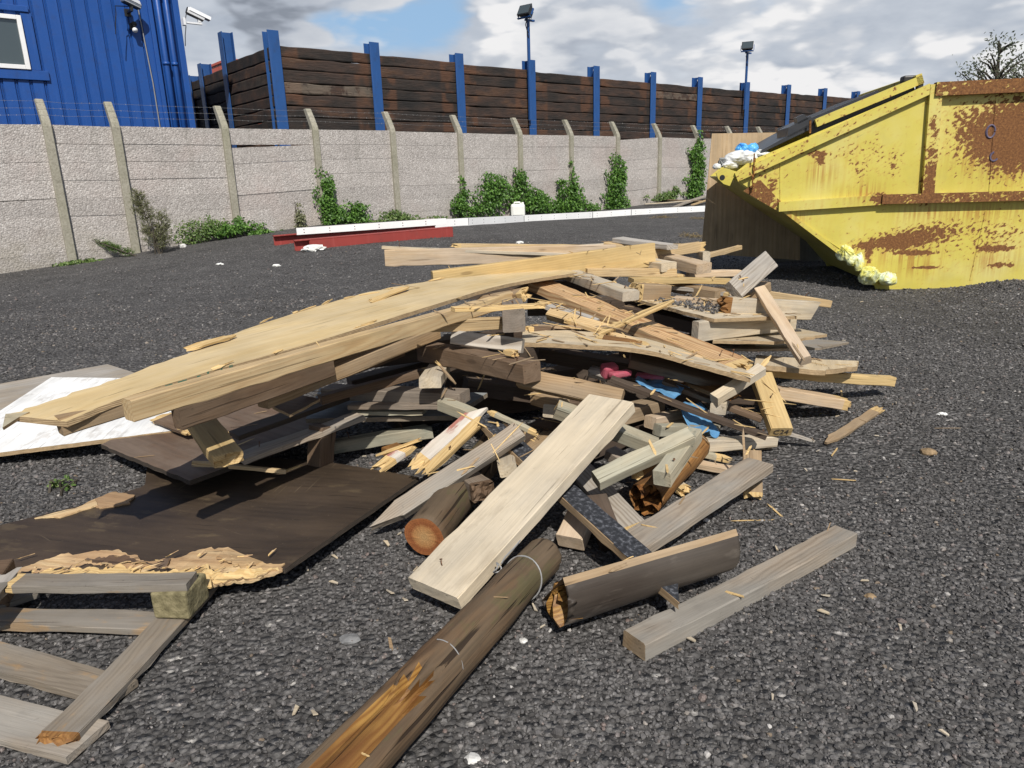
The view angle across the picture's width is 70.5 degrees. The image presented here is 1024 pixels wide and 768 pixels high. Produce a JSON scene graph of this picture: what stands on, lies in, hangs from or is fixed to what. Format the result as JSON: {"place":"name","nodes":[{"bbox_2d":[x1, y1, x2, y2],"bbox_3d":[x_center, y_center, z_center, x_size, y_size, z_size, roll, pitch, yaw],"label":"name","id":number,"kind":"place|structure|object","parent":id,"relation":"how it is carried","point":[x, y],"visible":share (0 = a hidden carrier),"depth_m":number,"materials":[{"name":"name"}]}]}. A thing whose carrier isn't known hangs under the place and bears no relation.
{"place":"outdoors","nodes":[
{"label":"outdoors","id":0,"kind":"place"},
{"bbox_2d":[0,198,1023,767],"bbox_3d":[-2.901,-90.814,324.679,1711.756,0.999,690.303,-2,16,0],"label":"ground","id":1,"kind":"structure","parent":0,"point":[650,226],"depth_m":2.11,"materials":[{"name":"grey gravel"}]},
{"bbox_2d":[0,364,133,409],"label":"brown board","id":2,"kind":"object","parent":1,"relation":"on","point":[11,392],"visible":0.37,"depth_m":4.31,"materials":[{"name":"wood"}]},
{"bbox_2d":[0,377,173,456],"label":"white board","id":3,"kind":"object","parent":2,"relation":"on","point":[16,438],"visible":0.5,"depth_m":3.24,"materials":[{"name":"white wood"}]},
{"bbox_2d":[101,404,349,484],"bbox_3d":[-1.240,0.194,3.126,0.948,0.027,0.783,8,20,39],"label":"brown board","id":4,"kind":"object","parent":3,"relation":"on","point":[175,454],"visible":0.33,"depth_m":2.93,"materials":[{"name":"brown wood"}]},
{"bbox_2d":[229,397,349,440],"bbox_3d":[-0.857,0.114,2.944,0.570,0.023,0.091,-23,25,-40],"label":"slat","id":5,"kind":"object","parent":4,"relation":"on","point":[262,425],"visible":0.58,"depth_m":2.85,"materials":[{"name":"brown wood"}]},
{"bbox_2d":[241,412,365,464],"bbox_3d":[-0.807,0.193,2.792,0.510,0.043,0.091,-21,24,-38],"label":"slat","id":6,"kind":"object","parent":4,"relation":"on","point":[257,452],"visible":0.85,"depth_m":2.76,"materials":[{"name":"grey wood"}]},
{"bbox_2d":[306,388,487,422],"bbox_3d":[-0.551,0.102,3.100,0.823,0.036,0.370,1,21,16],"label":"grey panel","id":7,"kind":"object","parent":4,"relation":"on","point":[329,414],"visible":0.25,"depth_m":3.00,"materials":[{"name":"grey wood"}]},
{"bbox_2d":[346,362,429,384],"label":"timber","id":8,"kind":"object","parent":7,"relation":"on","point":[375,374],"visible":0.28,"depth_m":3.42,"materials":[{"name":"brown wood"}]},
{"bbox_2d":[352,409,427,415],"bbox_3d":[-0.504,0.111,2.987,0.306,0.018,0.073,0,16,12],"label":"board","id":9,"kind":"object","parent":7,"relation":"on","point":[383,412],"visible":0.57,"depth_m":2.95,"materials":[{"name":"grey wood"}]},
{"bbox_2d":[347,402,436,409],"bbox_3d":[-0.450,0.088,2.932,0.444,0.023,0.049,0,16,13],"label":"batten","id":10,"kind":"object","parent":9,"relation":"on","point":[382,406],"visible":0.72,"depth_m":2.92,"materials":[{"name":"grey wood"}]},
{"bbox_2d":[320,383,469,403],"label":"timber","id":11,"kind":"object","parent":7,"relation":"on","point":[407,394],"visible":0.72,"depth_m":2.93,"materials":[{"name":"grey wood"}]},
{"bbox_2d":[317,367,426,404],"bbox_3d":[-0.557,0.002,3.010,0.510,0.038,0.044,-17,21,-34],"label":"batten","id":12,"kind":"object","parent":11,"relation":"on","point":[363,388],"visible":0.88,"depth_m":2.97,"materials":[{"name":"brown wood"}]},
{"bbox_2d":[0,0,195,127],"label":"blue building","id":13,"kind":"structure","parent":1,"relation":"on","point":[73,54],"depth_m":14.15,"materials":[{"name":"metal"}]},
{"bbox_2d":[0,13,30,69],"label":"window frame","id":14,"kind":"structure","parent":13,"relation":"in","point":[13,48],"depth_m":13.25,"materials":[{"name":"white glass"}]},
{"bbox_2d":[0,558,217,764],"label":"broken pallet","id":15,"kind":"object","parent":1,"relation":"on","point":[73,730],"visible":1,"depth_m":1.78,"materials":[{"name":"grey wood"}]},
{"bbox_2d":[128,186,169,253],"bbox_3d":[-6.386,-2.887,12.794,0.717,1.176,0.282,-2,16,0],"label":"dry weed","id":16,"kind":"object","parent":1,"relation":"on","point":[138,202],"visible":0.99,"depth_m":12.77,"materials":[{"name":"green plant"}]},
{"bbox_2d":[169,213,228,244],"bbox_3d":[-5.934,-2.948,13.828,1.258,0.581,0.345,-16,21,-40],"label":"weed","id":17,"kind":"object","parent":1,"relation":"on","point":[197,233],"visible":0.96,"depth_m":13.82,"materials":[{"name":"green plant"}]},
{"bbox_2d":[0,457,418,587],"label":"dark sheet","id":18,"kind":"object","parent":1,"relation":"on","point":[236,526],"visible":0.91,"depth_m":2.37,"materials":[{"name":"brown wood"}]},
{"bbox_2d":[187,419,242,467],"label":"timber","id":19,"kind":"object","parent":1,"relation":"on","point":[217,444],"visible":0.81,"depth_m":2.34,"materials":[{"name":"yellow wood"}]},
{"bbox_2d":[203,215,282,239],"bbox_3d":[-5.248,-3.088,14.400,1.685,0.526,0.396,-15,20,-39],"label":"bush","id":20,"kind":"object","parent":1,"relation":"on","point":[237,227],"visible":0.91,"depth_m":14.29,"materials":[{"name":"green plant"}]},
{"bbox_2d":[2,270,576,435],"bbox_3d":[-0.607,-0.266,2.987,0.521,0.160,2.730,9,19,34],"label":"plank","id":21,"kind":"object","parent":1,"relation":"on","point":[76,411],"visible":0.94,"depth_m":2.53,"materials":[{"name":"brown wood"}]},
{"bbox_2d":[431,243,655,286],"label":"beam","id":22,"kind":"structure","parent":21,"relation":"on","point":[635,256],"depth_m":3.91,"materials":[{"name":"yellow wood"}]},
{"bbox_2d":[307,424,335,466],"bbox_3d":[-0.751,0.250,2.857,0.077,0.175,0.076,8,7,32],"label":"post stub","id":23,"kind":"object","parent":1,"relation":"on","point":[320,452],"visible":0.66,"depth_m":2.83,"materials":[{"name":"brown wood"}]},
{"bbox_2d":[272,225,434,245],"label":"steel beam","id":24,"kind":"structure","parent":1,"relation":"on","point":[282,239],"depth_m":12.95,"materials":[{"name":"red metal"}]},
{"bbox_2d":[293,226,452,250],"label":"steel beam","id":25,"kind":"structure","parent":1,"relation":"on","point":[358,239],"depth_m":12.18,"materials":[{"name":"red metal"}]},
{"bbox_2d":[296,218,446,234],"bbox_3d":[-2.360,-2.702,12.412,2.603,0.110,0.061,-10,18,-23],"label":"steel channel","id":26,"kind":"object","parent":25,"relation":"on","point":[364,226],"visible":1,"depth_m":12.36,"materials":[{"name":"white metal"}]},
{"bbox_2d":[0,99,762,273],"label":"concrete panel wall","id":27,"kind":"structure","parent":1,"relation":"on","point":[64,192],"depth_m":14.52,"materials":[{"name":"concrete"}]},
{"bbox_2d":[311,166,346,224],"bbox_3d":[-3.842,-3.930,15.478,0.775,1.416,0.397,-14,20,-37],"label":"ivy","id":28,"kind":"object","parent":27,"relation":"attached to","point":[331,209],"visible":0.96,"depth_m":15.42,"materials":[{"name":"green plant"}]},
{"bbox_2d":[450,175,492,217],"bbox_3d":[-0.935,-4.558,17.968,1.433,1.214,0.396,-15,21,-39],"label":"ivy","id":29,"kind":"object","parent":27,"relation":"attached to","point":[461,199],"visible":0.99,"depth_m":17.77,"materials":[{"name":"green plant"}]},
{"bbox_2d":[464,167,549,217],"bbox_3d":[-0.056,-4.883,18.682,3.141,1.365,0.431,-15,20,-39],"label":"ivy","id":30,"kind":"object","parent":27,"relation":"attached to","point":[499,183],"visible":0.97,"depth_m":18.66,"materials":[{"name":"green plant"}]},
{"bbox_2d":[517,3,534,119],"bbox_3d":[0.503,-9.236,20.903,0.490,3.059,0.554,10,20,37],"label":"floodlight","id":31,"kind":"object","parent":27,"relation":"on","point":[525,12],"visible":1,"depth_m":20.73,"materials":[{"name":"blue paint"}]},
{"bbox_2d":[542,157,598,213],"bbox_3d":[1.577,-5.388,20.061,2.810,1.729,0.406,-15,21,-39],"label":"ivy","id":32,"kind":"object","parent":27,"relation":"attached to","point":[573,200],"visible":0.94,"depth_m":20.13,"materials":[{"name":"green plant"}]},
{"bbox_2d":[600,152,630,209],"bbox_3d":[3.171,-5.883,21.373,1.440,1.992,0.435,-15,21,-39],"label":"ivy","id":33,"kind":"object","parent":27,"relation":"attached to","point":[615,199],"visible":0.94,"depth_m":21.30,"materials":[{"name":"green plant"}]},
{"bbox_2d":[682,130,707,198],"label":"ivy","id":34,"kind":"object","parent":27,"relation":"attached to","point":[697,159],"visible":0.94,"depth_m":23.73,"materials":[{"name":"green plant"}]},
{"bbox_2d":[334,422,433,453],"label":"timber","id":35,"kind":"object","parent":1,"relation":"on","point":[378,438],"visible":0.88,"depth_m":3.02,"materials":[{"name":"grey wood"}]},
{"bbox_2d":[297,538,561,767],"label":"wooden pole","id":36,"kind":"object","parent":1,"relation":"on","point":[386,724],"visible":1,"depth_m":1.51,"materials":[{"name":"brown wood"}]},
{"bbox_2d":[370,422,525,530],"bbox_3d":[-0.213,0.310,2.371,0.584,0.038,0.067,-32,58,-13],"label":"timber","id":37,"kind":"object","parent":1,"relation":"on","point":[411,502],"visible":0.95,"depth_m":2.36,"materials":[{"name":"grey wood"}]},
{"bbox_2d":[404,422,508,554],"bbox_3d":[-0.151,0.331,2.510,0.130,0.129,0.755,3,21,17],"label":"cut log","id":38,"kind":"object","parent":1,"relation":"on","point":[434,522],"visible":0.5,"depth_m":2.21,"materials":[{"name":"brown wood"}]},
{"bbox_2d":[464,471,494,502],"bbox_3d":[-0.139,0.334,2.442,0.077,0.062,0.264,-8,9,-21],"label":"block","id":39,"kind":"object","parent":38,"relation":"on","point":[479,486],"depth_m":2.34,"materials":[{"name":"brown wood"}]},
{"bbox_2d":[426,398,542,424],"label":"timber","id":40,"kind":"object","parent":1,"relation":"on","point":[502,407],"visible":0.16,"depth_m":3.43,"materials":[{"name":"wood"}]},
{"bbox_2d":[495,353,618,401],"bbox_3d":[0.348,-0.060,3.624,1.001,0.092,0.103,-12,19,-33],"label":"timber","id":41,"kind":"object","parent":40,"relation":"on","point":[565,371],"visible":0.1,"depth_m":3.53,"materials":[{"name":"brown wood"}]},
{"bbox_2d":[444,347,539,387],"bbox_3d":[-0.070,-0.096,3.505,0.590,0.082,0.094,-20,24,-40],"label":"timber","id":42,"kind":"object","parent":41,"relation":"on","point":[455,374],"visible":0.2,"depth_m":3.34,"materials":[{"name":"brown wood"}]},
{"bbox_2d":[374,330,522,367],"bbox_3d":[-0.356,-0.187,3.478,0.901,0.121,0.103,-8,17,-22],"label":"timber","id":43,"kind":"object","parent":42,"relation":"on","point":[410,356],"visible":0.11,"depth_m":3.44,"materials":[{"name":"brown wood"}]},
{"bbox_2d":[462,376,533,402],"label":"timber","id":44,"kind":"object","parent":1,"relation":"on","point":[501,390],"visible":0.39,"depth_m":3.23,"materials":[{"name":"brown wood"}]},
{"bbox_2d":[177,243,855,756],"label":"wood splinters","id":45,"kind":"object","parent":1,"relation":"on","point":[651,379],"visible":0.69,"depth_m":2.96,"materials":[{"name":"beige wood"}]},
{"bbox_2d":[189,29,859,210],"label":"sleeper wall","id":46,"kind":"structure","parent":1,"relation":"on","point":[295,82],"depth_m":19.89,"materials":[{"name":"brown wood"}]},
{"bbox_2d":[134,241,946,650],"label":"bark slivers","id":47,"kind":"object","parent":1,"relation":"on","point":[580,381],"visible":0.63,"depth_m":2.94,"materials":[{"name":"brown wood"}]},
{"bbox_2d":[556,510,591,550],"bbox_3d":[0.202,0.437,2.234,0.087,0.051,0.139,6,39,26],"label":"block","id":48,"kind":"object","parent":1,"relation":"on","point":[573,532],"depth_m":2.19,"materials":[{"name":"beige wood"}]},
{"bbox_2d":[587,493,617,550],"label":"timber","id":49,"kind":"object","parent":1,"relation":"on","point":[602,501],"visible":0.34,"depth_m":2.27,"materials":[{"name":"brown wood"}]},
{"bbox_2d":[592,427,694,490],"bbox_3d":[0.425,0.239,2.340,0.357,0.047,0.056,-23,46,-13],"label":"timber","id":50,"kind":"object","parent":49,"relation":"on","point":[622,467],"visible":0.98,"depth_m":2.32,"materials":[{"name":"brown wood"}]},
{"bbox_2d":[653,427,701,486],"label":"timber","id":51,"kind":"object","parent":50,"relation":"on","point":[676,461],"visible":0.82,"depth_m":2.29,"materials":[{"name":"grey wood"}]},
{"bbox_2d":[575,463,643,529],"bbox_3d":[0.312,0.378,2.444,0.089,0.027,0.532,-16,23,-12],"label":"plank","id":52,"kind":"object","parent":1,"relation":"on","point":[627,516],"visible":0.36,"depth_m":2.40,"materials":[{"name":"grey wood"}]},
{"bbox_2d":[604,446,631,475],"bbox_3d":[0.420,0.288,2.642,0.062,0.042,0.168,-16,34,-40],"label":"offcut","id":53,"kind":"object","parent":1,"relation":"on","point":[613,453],"visible":0.34,"depth_m":2.66,"materials":[{"name":"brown wood"}]},
{"bbox_2d":[553,400,658,449],"bbox_3d":[0.335,0.156,2.583,0.382,0.053,0.063,21,32,0],"label":"timber","id":54,"kind":"object","parent":53,"relation":"on","point":[631,437],"visible":0.48,"depth_m":2.56,"materials":[{"name":"brown wood"}]},
{"bbox_2d":[516,371,624,401],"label":"timber","id":55,"kind":"object","parent":54,"relation":"on","point":[559,386],"visible":0.66,"depth_m":2.60,"materials":[{"name":"brown wood"}]},
{"bbox_2d":[416,342,540,383],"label":"beam","id":56,"kind":"structure","parent":55,"relation":"on","point":[474,361],"depth_m":2.76,"materials":[{"name":"brown wood"}]},
{"bbox_2d":[258,332,440,408],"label":"beam","id":57,"kind":"structure","parent":56,"relation":"on","point":[347,366],"depth_m":2.76,"materials":[{"name":"brown wood"}]},
{"bbox_2d":[171,361,334,429],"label":"beam","id":58,"kind":"structure","parent":57,"relation":"on","point":[188,416],"depth_m":2.32,"materials":[{"name":"brown wood"}]},
{"bbox_2d":[122,291,523,421],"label":"beam","id":59,"kind":"structure","parent":57,"relation":"on","point":[147,404],"depth_m":2.19,"materials":[{"name":"brown wood"}]},
{"bbox_2d":[502,298,525,332],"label":"timber","id":60,"kind":"object","parent":59,"relation":"attached to","point":[513,320],"visible":0.72,"depth_m":2.78,"materials":[{"name":"grey wood"}]},
{"bbox_2d":[431,317,502,331],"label":"timber","id":61,"kind":"object","parent":60,"relation":"on","point":[482,323],"visible":0.47,"depth_m":2.94,"materials":[{"name":"brown wood"}]},
{"bbox_2d":[450,331,524,352],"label":"timber","id":62,"kind":"object","parent":56,"relation":"on","point":[480,340],"visible":0.95,"depth_m":2.87,"materials":[{"name":"brown wood"}]},
{"bbox_2d":[542,529,739,627],"bbox_3d":[0.330,0.483,1.877,0.528,0.164,0.160,-10,18,-21],"label":"half log","id":63,"kind":"object","parent":1,"relation":"on","point":[571,599],"visible":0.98,"depth_m":1.80,"materials":[{"name":"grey wood"}]},
{"bbox_2d":[629,435,709,515],"bbox_3d":[0.561,0.311,2.568,0.118,0.119,0.519,8,22,32],"label":"rotten log","id":64,"kind":"object","parent":1,"relation":"on","point":[647,495],"visible":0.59,"depth_m":2.43,"materials":[{"name":"orange wood"}]},
{"bbox_2d":[585,378,758,405],"bbox_3d":[0.751,0.024,3.495,0.901,0.115,0.104,1,16,11],"label":"timber","id":65,"kind":"object","parent":1,"relation":"on","point":[745,393],"visible":0.17,"depth_m":3.44,"materials":[{"name":"brown wood"}]},
{"bbox_2d":[658,254,711,274],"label":"timber","id":66,"kind":"object","parent":1,"relation":"on","point":[691,265],"visible":0.58,"depth_m":4.08,"materials":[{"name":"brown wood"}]},
{"bbox_2d":[627,450,772,551],"bbox_3d":[0.623,0.387,2.304,0.141,0.146,0.787,13,22,43],"label":"cleated board","id":67,"kind":"object","parent":1,"relation":"on","point":[746,476],"visible":0.9,"depth_m":2.25,"materials":[{"name":"grey wood"}]},
{"bbox_2d":[623,525,857,661],"bbox_3d":[0.649,0.543,1.959,0.879,0.054,0.078,-12,19,-33],"label":"timber","id":68,"kind":"object","parent":1,"relation":"on","point":[653,636],"visible":1,"depth_m":1.89,"materials":[{"name":"grey wood"}]},
{"bbox_2d":[477,410,679,609],"bbox_3d":[0.156,0.328,2.255,0.079,0.031,1.159,-10,27,-28],"label":"plank","id":69,"kind":"object","parent":68,"relation":"on","point":[610,532],"visible":0.56,"depth_m":2.09,"materials":[{"name":"black wood"}]},
{"bbox_2d":[408,407,487,473],"bbox_3d":[-0.234,0.193,2.622,0.362,0.018,0.066,-42,46,-19],"label":"board","id":70,"kind":"object","parent":69,"relation":"on","point":[433,448],"visible":0.99,"depth_m":2.61,"materials":[{"name":"brown wood"}]},
{"bbox_2d":[422,416,480,475],"bbox_3d":[-0.212,0.217,2.587,0.299,0.038,0.044,-42,55,-16],"label":"splinter","id":71,"kind":"object","parent":70,"relation":"attached to","point":[469,430],"visible":0.99,"depth_m":2.58,"materials":[{"name":"brown wood"}]},
{"bbox_2d":[408,394,634,609],"bbox_3d":[0.068,0.297,2.185,0.181,0.063,0.950,10,37,36],"label":"scaffold board","id":72,"kind":"object","parent":69,"relation":"on","point":[456,568],"visible":1,"depth_m":2.10,"materials":[{"name":"brown wood"}]},
{"bbox_2d":[706,429,778,451],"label":"timber","id":73,"kind":"object","parent":1,"relation":"on","point":[726,443],"visible":0.6,"depth_m":2.85,"materials":[{"name":"brown wood"}]},
{"bbox_2d":[609,375,766,439],"bbox_3d":[0.687,0.091,2.849,0.634,0.023,0.050,21,21,11],"label":"lath","id":74,"kind":"object","parent":73,"relation":"on","point":[646,392],"visible":1,"depth_m":2.83,"materials":[{"name":"brown wood"}]},
{"bbox_2d":[751,372,792,435],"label":"timber","id":75,"kind":"object","parent":73,"relation":"on","point":[776,426],"visible":0.93,"depth_m":2.96,"materials":[{"name":"yellow wood"}]},
{"bbox_2d":[662,379,762,422],"bbox_3d":[0.839,0.068,3.052,0.432,0.025,0.048,22,24,19],"label":"lath","id":76,"kind":"object","parent":75,"relation":"on","point":[731,407],"visible":0.81,"depth_m":3.04,"materials":[{"name":"brown wood"}]},
{"bbox_2d":[635,376,689,398],"bbox_3d":[0.634,-0.001,3.098,0.206,0.068,0.287,8,18,30],"label":"blue sheet","id":77,"kind":"object","parent":76,"relation":"on","point":[667,391],"visible":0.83,"depth_m":3.06,"materials":[{"name":"plastic"}]},
{"bbox_2d":[538,347,648,379],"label":"timber","id":78,"kind":"object","parent":77,"relation":"on","point":[578,359],"visible":0.6,"depth_m":3.22,"materials":[{"name":"brown wood"}]},
{"bbox_2d":[710,400,728,414],"bbox_3d":[0.856,0.068,2.973,0.062,0.047,0.247,4,16,20],"label":"block","id":79,"kind":"object","parent":76,"relation":"on","point":[721,409],"depth_m":2.86,"materials":[{"name":"brown wood"}]},
{"bbox_2d":[628,352,733,385],"bbox_3d":[0.715,-0.064,3.022,0.451,0.072,0.094,15,37,2],"label":"board","id":80,"kind":"object","parent":79,"relation":"on","point":[653,365],"visible":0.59,"depth_m":3.00,"materials":[{"name":"brown wood"}]},
{"bbox_2d":[710,363,765,405],"bbox_3d":[0.903,0.002,2.893,0.263,0.043,0.046,-29,40,-18],"label":"stick","id":81,"kind":"object","parent":79,"relation":"on","point":[725,392],"visible":0.9,"depth_m":2.87,"materials":[{"name":"brown wood"}]},
{"bbox_2d":[522,330,750,382],"bbox_3d":[0.498,-0.140,2.997,0.950,0.062,0.314,10,15,8],"label":"ply strip","id":82,"kind":"object","parent":81,"relation":"on","point":[570,339],"visible":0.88,"depth_m":2.92,"materials":[{"name":"beige wood"}]},
{"bbox_2d":[528,280,752,369],"bbox_3d":[0.552,-0.301,3.377,0.154,0.081,1.262,-15,32,-39],"label":"plank","id":83,"kind":"object","parent":82,"relation":"on","point":[551,290],"visible":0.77,"depth_m":3.33,"materials":[{"name":"brown wood"}]},
{"bbox_2d":[563,270,639,301],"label":"timber","id":84,"kind":"object","parent":83,"relation":"on","point":[619,292],"visible":0.81,"depth_m":3.58,"materials":[{"name":"brown wood"}]},
{"bbox_2d":[702,132,799,259],"bbox_3d":[2.837,-2.190,8.521,1.150,1.467,0.018,1,16,9],"label":"plywood sheet","id":85,"kind":"object","parent":1,"relation":"on","point":[731,219],"visible":0.5,"depth_m":8.60,"materials":[{"name":"beige wood"}]},
{"bbox_2d":[715,339,848,351],"bbox_3d":[1.359,-0.205,3.769,1.201,0.036,0.453,-3,11,-28],"label":"broken ply","id":86,"kind":"object","parent":1,"relation":"on","point":[813,344],"visible":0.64,"depth_m":3.67,"materials":[{"name":"beige wood"}]},
{"bbox_2d":[619,333,754,357],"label":"timber","id":87,"kind":"object","parent":86,"relation":"on","point":[626,354],"visible":0.1,"depth_m":3.66,"materials":[{"name":"brown wood"}]},
{"bbox_2d":[621,304,699,333],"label":"beam","id":88,"kind":"structure","parent":87,"relation":"on","point":[682,323],"depth_m":3.61,"materials":[{"name":"brown wood"}]},
{"bbox_2d":[713,329,826,344],"bbox_3d":[1.228,-0.231,3.513,0.761,0.031,0.427,-2,12,-19],"label":"broken ply","id":89,"kind":"object","parent":86,"relation":"on","point":[775,338],"visible":0.54,"depth_m":3.38,"materials":[{"name":"beige wood"}]},
{"bbox_2d":[691,310,796,340],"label":"beam","id":90,"kind":"structure","parent":89,"relation":"on","point":[704,330],"depth_m":3.33,"materials":[{"name":"brown wood"}]},
{"bbox_2d":[633,298,796,321],"bbox_3d":[1.080,-0.379,3.622,0.749,0.018,0.630,-3,16,-20],"label":"ply shelf","id":91,"kind":"object","parent":90,"relation":"on","point":[710,317],"visible":0.38,"depth_m":3.37,"materials":[{"name":"beige wood"}]},
{"bbox_2d":[754,285,811,365],"bbox_3d":[1.216,-0.273,3.275,0.054,0.047,0.529,-18,42,8],"label":"stick","id":92,"kind":"object","parent":91,"relation":"on","point":[783,326],"visible":1,"depth_m":3.24,"materials":[{"name":"beige wood"}]},
{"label":"timber","id":93,"kind":"object","parent":91,"relation":"on","visible":0},
{"bbox_2d":[628,277,730,284],"bbox_3d":[0.919,-0.557,3.904,0.585,0.031,0.096,-1,15,-11],"label":"plank","id":94,"kind":"object","parent":93,"relation":"on","point":[685,280],"visible":0.78,"depth_m":3.87,"materials":[{"name":"yellow wood"}]},
{"bbox_2d":[717,296,820,319],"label":"beam","id":95,"kind":"structure","parent":90,"relation":"on","point":[805,309],"depth_m":3.45,"materials":[{"name":"beige wood"}]},
{"bbox_2d":[724,251,777,297],"bbox_3d":[1.165,-0.530,3.511,0.330,0.101,0.066,-37,-5,-29],"label":"offcut","id":96,"kind":"object","parent":95,"relation":"on","point":[759,268],"visible":0.97,"depth_m":3.49,"materials":[{"name":"grey wood"}]},
{"bbox_2d":[777,385,850,410],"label":"timber","id":97,"kind":"object","parent":1,"relation":"on","point":[802,396],"visible":0.77,"depth_m":3.25,"materials":[{"name":"beige wood"}]},
{"bbox_2d":[749,363,896,386],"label":"timber","id":98,"kind":"object","parent":1,"relation":"on","point":[864,379],"visible":0.63,"depth_m":3.46,"materials":[{"name":"yellow wood"}]},
{"bbox_2d":[754,355,858,374],"bbox_3d":[1.373,-0.087,3.355,0.471,0.041,0.563,9,12,18],"label":"ply strip","id":99,"kind":"object","parent":98,"relation":"on","point":[783,364],"visible":0.85,"depth_m":3.30,"materials":[{"name":"beige wood"}]},
{"bbox_2d":[825,405,884,443],"bbox_3d":[1.520,0.175,3.202,0.643,0.015,0.046,-17,32,-42],"label":"splinter","id":100,"kind":"object","parent":1,"relation":"on","point":[852,425],"visible":1,"depth_m":3.17,"materials":[{"name":"brown wood"}]},
{"bbox_2d":[710,73,1023,288],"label":"waste skip","id":101,"kind":"object","parent":1,"relation":"on","point":[909,185],"visible":0.98,"depth_m":6.53,"materials":[{"name":"yellow paint"}]},
{"bbox_2d":[952,31,1023,80],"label":"tree","id":102,"kind":"object","parent":1,"relation":"on","point":[995,70],"visible":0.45,"depth_m":24.89,"materials":[{"name":"brown plant"}]},
{"bbox_2d":[178,0,1023,97],"label":"sky","id":103,"kind":"structure","parent":0,"point":[844,47],"materials":[{"name":"white"}]},
{"bbox_2d":[585,266,676,276],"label":"timber","id":104,"kind":"object","parent":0,"point":[628,272],"visible":0.9,"depth_m":3.96,"materials":[{"name":"brown wood"}]},
{"bbox_2d":[648,258,676,271],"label":"timber","id":105,"kind":"object","parent":104,"relation":"on","point":[663,265],"visible":0.41,"depth_m":4.01,"materials":[{"name":"brown wood"}]},
{"bbox_2d":[384,244,615,266],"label":"beam","id":106,"kind":"structure","parent":105,"relation":"on","point":[424,257],"depth_m":4.29,"materials":[{"name":"brown wood"}]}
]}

